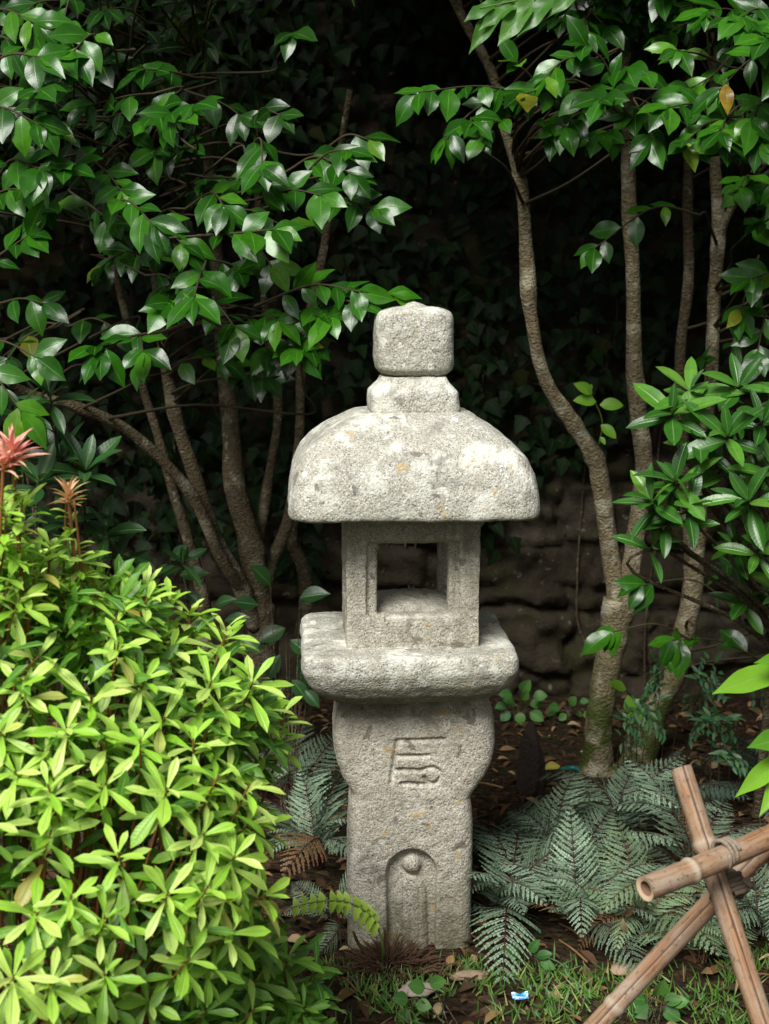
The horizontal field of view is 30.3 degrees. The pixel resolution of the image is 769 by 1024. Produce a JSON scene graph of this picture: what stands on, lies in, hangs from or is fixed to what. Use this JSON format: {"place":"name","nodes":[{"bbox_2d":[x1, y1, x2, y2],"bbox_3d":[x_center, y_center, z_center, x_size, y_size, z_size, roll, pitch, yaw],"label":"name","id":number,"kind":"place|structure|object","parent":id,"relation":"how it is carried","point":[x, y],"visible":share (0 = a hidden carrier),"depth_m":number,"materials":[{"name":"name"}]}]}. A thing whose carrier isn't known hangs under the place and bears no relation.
{"place":"outdoors","nodes":[
{"label":"outdoors","id":0,"kind":"place"},
{"bbox_2d":[0,692,768,1023],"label":"ground","id":1,"kind":"structure","parent":0,"point":[550,744],"depth_m":3.99,"materials":[{"name":"soil"}]},
{"bbox_2d":[0,378,206,842],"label":"rhododendron","id":2,"kind":"object","parent":1,"relation":"on","point":[87,457],"visible":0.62,"depth_m":3.77,"materials":[{"name":"green plant"}]},
{"bbox_2d":[0,424,346,1023],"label":"pieris shrub","id":3,"kind":"object","parent":1,"relation":"on","point":[217,940],"visible":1,"depth_m":2.33,"materials":[{"name":"green plant"}]},
{"bbox_2d":[127,545,260,770],"bbox_3d":[-0.561,0.543,4.229,0.390,0.909,0.084,0,9,0],"label":"laurel sapling","id":4,"kind":"object","parent":1,"relation":"on","point":[192,596],"visible":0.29,"depth_m":4.17,"materials":[{"name":"green plant"}]},
{"bbox_2d":[0,0,482,757],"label":"camellia tree","id":5,"kind":"object","parent":1,"relation":"on","point":[52,70],"visible":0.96,"depth_m":3.79,"materials":[{"name":"green plant"}]},
{"bbox_2d":[232,565,329,816],"bbox_3d":[-0.309,0.560,4.380,0.318,0.830,0.130,-1,9,-8],"label":"laurel sapling","id":6,"kind":"object","parent":1,"relation":"on","point":[272,632],"visible":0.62,"depth_m":4.37,"materials":[{"name":"green plant"}]},
{"bbox_2d":[243,724,341,816],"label":"painted fern","id":7,"kind":"object","parent":1,"relation":"on","point":[311,755],"visible":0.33,"depth_m":4.61,"materials":[{"name":"green plant"}]},
{"bbox_2d":[241,766,348,876],"bbox_3d":[-0.214,0.856,4.059,0.492,0.332,0.504,-4,10,-26],"label":"painted fern","id":8,"kind":"object","parent":1,"relation":"on","point":[310,844],"visible":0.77,"depth_m":4.07,"materials":[{"name":"green plant"}]},
{"bbox_2d":[282,870,352,954],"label":"painted fern","id":9,"kind":"object","parent":1,"relation":"on","point":[311,888],"visible":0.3,"depth_m":3.69,"materials":[{"name":"green plant"}]},
{"bbox_2d":[288,890,460,984],"bbox_3d":[-0.018,0.998,3.471,0.416,0.252,0.286,0,9,0],"label":"holly fern","id":10,"kind":"object","parent":1,"relation":"on","point":[396,954],"visible":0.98,"depth_m":3.44,"materials":[{"name":"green plant"}]},
{"bbox_2d":[0,0,768,698],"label":"stone wall","id":11,"kind":"structure","parent":1,"relation":"on","point":[528,596],"depth_m":5.67,"materials":[{"name":"black stone"}]},
{"bbox_2d":[0,0,768,694],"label":"ivy","id":12,"kind":"object","parent":11,"relation":"attached to","point":[404,62],"visible":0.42,"depth_m":5.46,"materials":[{"name":"green plant"}]},
{"bbox_2d":[0,694,768,1023],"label":"leaf litter","id":13,"kind":"object","parent":1,"relation":"on","point":[366,1008],"visible":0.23,"depth_m":3.97,"materials":[{"name":"plant"}]},
{"bbox_2d":[288,302,539,949],"bbox_3d":[0.057,0.346,3.596,0.614,1.737,0.615,0,9,0],"label":"stone lantern","id":14,"kind":"object","parent":1,"relation":"on","point":[409,682],"visible":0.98,"depth_m":3.41,"materials":[{"name":"stone"}]},
{"bbox_2d":[397,980,434,996],"bbox_3d":[0.077,1.126,3.360,0.073,0.020,0.080,7,11,39],"label":"stone","id":15,"kind":"object","parent":1,"relation":"on","point":[405,988],"visible":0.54,"depth_m":3.35,"materials":[{"name":"grey stone"}]},
{"bbox_2d":[392,975,457,1023],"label":"seedling","id":16,"kind":"object","parent":1,"relation":"on","point":[417,987],"visible":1,"depth_m":3.21,"materials":[{"name":"green plant"}]},
{"bbox_2d":[433,1001,442,1017],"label":"fallen leaf","id":17,"kind":"object","parent":1,"relation":"on","point":[437,1008],"visible":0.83,"depth_m":3.24,"materials":[{"name":"beige plant"}]},
{"bbox_2d":[449,970,489,980],"bbox_3d":[0.205,1.116,3.429,0.101,0.019,0.035,-1,9,-6],"label":"wood chip","id":18,"kind":"object","parent":1,"relation":"on","point":[462,975],"visible":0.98,"depth_m":3.42,"materials":[{"name":"brown wood"}]},
{"bbox_2d":[511,991,528,999],"bbox_3d":[0.315,1.124,3.299,0.038,0.011,0.029,0,9,0],"label":"wrapper scrap","id":19,"kind":"object","parent":1,"relation":"on","point":[517,996],"visible":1,"depth_m":3.30,"materials":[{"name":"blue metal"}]},
{"bbox_2d":[495,680,546,725],"bbox_3d":[0.522,0.720,5.424,0.201,0.192,0.127,0,9,0],"label":"wild strawberry","id":20,"kind":"object","parent":1,"relation":"on","point":[539,696],"visible":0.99,"depth_m":5.41,"materials":[{"name":"green plant"}]},
{"bbox_2d":[500,939,555,969],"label":"seedling","id":21,"kind":"object","parent":1,"relation":"on","point":[542,955],"visible":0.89,"depth_m":3.47,"materials":[{"name":"green plant"}]},
{"bbox_2d":[516,721,544,797],"bbox_3d":[0.480,0.819,4.694,0.094,0.260,0.091,5,10,30],"label":"rotten stump","id":22,"kind":"object","parent":1,"relation":"on","point":[531,765],"visible":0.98,"depth_m":4.66,"materials":[{"name":"brown wood"}]},
{"bbox_2d":[465,818,606,985],"bbox_3d":[0.295,0.972,3.739,0.471,0.242,0.582,7,11,37],"label":"painted fern","id":23,"kind":"object","parent":1,"relation":"on","point":[511,893],"visible":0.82,"depth_m":3.67,"materials":[{"name":"green plant"}]},
{"bbox_2d":[394,0,710,777],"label":"camellia tree","id":24,"kind":"object","parent":1,"relation":"on","point":[615,22],"visible":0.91,"depth_m":4.24,"materials":[{"name":"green plant"}]},
{"bbox_2d":[545,761,559,769],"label":"fallen leaf","id":25,"kind":"object","parent":1,"relation":"on","point":[551,765],"visible":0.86,"depth_m":4.86,"materials":[{"name":"yellow plant"}]},
{"bbox_2d":[546,696,588,720],"bbox_3d":[0.718,0.761,5.512,0.175,0.109,0.124,0,9,0],"label":"wild strawberry","id":26,"kind":"object","parent":1,"relation":"on","point":[554,707],"visible":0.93,"depth_m":5.51,"materials":[{"name":"green plant"}]},
{"bbox_2d":[472,771,677,905],"bbox_3d":[0.514,0.906,3.975,0.502,0.318,0.628,-7,11,-38],"label":"painted fern","id":27,"kind":"object","parent":1,"relation":"on","point":[539,824],"visible":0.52,"depth_m":4.00,"materials":[{"name":"green plant"}]},
{"bbox_2d":[494,807,666,972],"bbox_3d":[0.524,0.972,3.658,0.344,0.382,0.503,-7,11,-39],"label":"painted fern","id":28,"kind":"object","parent":1,"relation":"on","point":[578,907],"visible":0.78,"depth_m":3.64,"materials":[{"name":"green plant"}]},
{"bbox_2d":[554,745,661,773],"bbox_3d":[0.826,0.875,4.972,0.509,0.018,0.130,-6,11,-34],"label":"garden hose","id":29,"kind":"object","parent":1,"relation":"on","point":[572,767],"visible":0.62,"depth_m":4.90,"materials":[{"name":"teal plastic"}]},
{"bbox_2d":[610,962,633,975],"bbox_3d":[0.579,1.110,3.467,0.062,0.018,0.052,-3,9,-17],"label":"stone","id":30,"kind":"object","parent":1,"relation":"on","point":[616,970],"visible":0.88,"depth_m":3.45,"materials":[{"name":"beige stone"}]},
{"bbox_2d":[608,680,647,782],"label":"seedling","id":31,"kind":"object","parent":1,"relation":"on","point":[618,685],"visible":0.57,"depth_m":4.53,"materials":[{"name":"green plant"}]},
{"bbox_2d":[538,815,721,955],"bbox_3d":[0.647,0.976,3.587,0.528,0.264,0.526,0,9,0],"label":"shield fern","id":32,"kind":"object","parent":1,"relation":"on","point":[632,894],"visible":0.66,"depth_m":3.63,"materials":[{"name":"green plant"}]},
{"bbox_2d":[620,919,627,933],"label":"fallen leaf","id":33,"kind":"object","parent":32,"relation":"hanging from","point":[623,926],"visible":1,"depth_m":3.38,"materials":[{"name":"beige plant"}]},
{"bbox_2d":[532,755,734,881],"bbox_3d":[0.705,0.890,4.188,0.473,0.311,0.467,-3,9,-16],"label":"painted fern","id":34,"kind":"object","parent":1,"relation":"on","point":[627,796],"visible":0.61,"depth_m":4.21,"materials":[{"name":"green plant"}]},
{"bbox_2d":[633,979,688,1023],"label":"seedling","id":35,"kind":"object","parent":1,"relation":"on","point":[674,1002],"visible":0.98,"depth_m":3.23,"materials":[{"name":"green plant"}]},
{"bbox_2d":[574,0,768,765],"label":"camellia tree","id":36,"kind":"object","parent":1,"relation":"on","point":[740,133],"visible":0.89,"depth_m":4.01,"materials":[{"name":"green plant"}]},
{"bbox_2d":[612,650,730,785],"bbox_3d":[0.858,0.679,4.596,0.453,0.530,0.327,-6,11,-36],"label":"nandina","id":37,"kind":"object","parent":1,"relation":"on","point":[653,683],"visible":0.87,"depth_m":4.54,"materials":[{"name":"green plant"}]},
{"bbox_2d":[598,747,750,811],"bbox_3d":[0.889,0.884,4.482,0.419,0.304,0.426,0,9,0],"label":"painted fern","id":38,"kind":"object","parent":1,"relation":"on","point":[711,784],"visible":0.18,"depth_m":4.41,"materials":[{"name":"green plant"}]},
{"bbox_2d":[583,764,768,1023],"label":"bamboo trestle","id":39,"kind":"object","parent":1,"relation":"on","point":[726,868],"visible":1,"depth_m":2.46,"materials":[{"name":"brown wood"}]},
{"bbox_2d":[611,756,768,905],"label":"painted fern","id":40,"kind":"object","parent":1,"relation":"on","point":[679,831],"visible":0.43,"depth_m":4.00,"materials":[{"name":"green plant"}]},
{"bbox_2d":[612,324,768,817],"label":"rhododendron","id":41,"kind":"object","parent":1,"relation":"on","point":[746,479],"visible":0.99,"depth_m":3.72,"materials":[{"name":"green plant"}]},
{"bbox_2d":[615,888,768,963],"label":"shield fern","id":42,"kind":"object","parent":1,"relation":"on","point":[715,934],"visible":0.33,"depth_m":3.50,"materials":[{"name":"green plant"}]},
{"bbox_2d":[685,665,764,808],"bbox_3d":[1.169,0.711,4.441,0.383,0.514,0.460,4,10,26],"label":"nandina","id":43,"kind":"object","parent":1,"relation":"on","point":[717,718],"visible":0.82,"depth_m":4.40,"materials":[{"name":"green plant"}]},
{"bbox_2d":[683,857,768,939],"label":"painted fern","id":44,"kind":"object","parent":1,"relation":"on","point":[757,912],"visible":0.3,"depth_m":3.62,"materials":[{"name":"green plant"}]},
{"bbox_2d":[692,730,768,821],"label":"painted fern","id":45,"kind":"object","parent":1,"relation":"on","point":[750,760],"visible":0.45,"depth_m":4.61,"materials":[{"name":"green plant"}]},
{"bbox_2d":[712,654,768,816],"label":"laurel shrub","id":46,"kind":"object","parent":1,"relation":"on","point":[749,678],"visible":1,"depth_m":2.69,"materials":[{"name":"green plant"}]},
{"bbox_2d":[464,0,578,53],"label":"chestnut branch","id":47,"kind":"object","parent":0,"point":[519,17],"visible":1,"depth_m":3.38,"materials":[{"name":"green plant"}]},
{"bbox_2d":[317,940,768,1023],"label":"grass","id":48,"kind":"structure","parent":0,"point":[585,991],"depth_m":3.37,"materials":[{"name":"green plant"}]}
]}

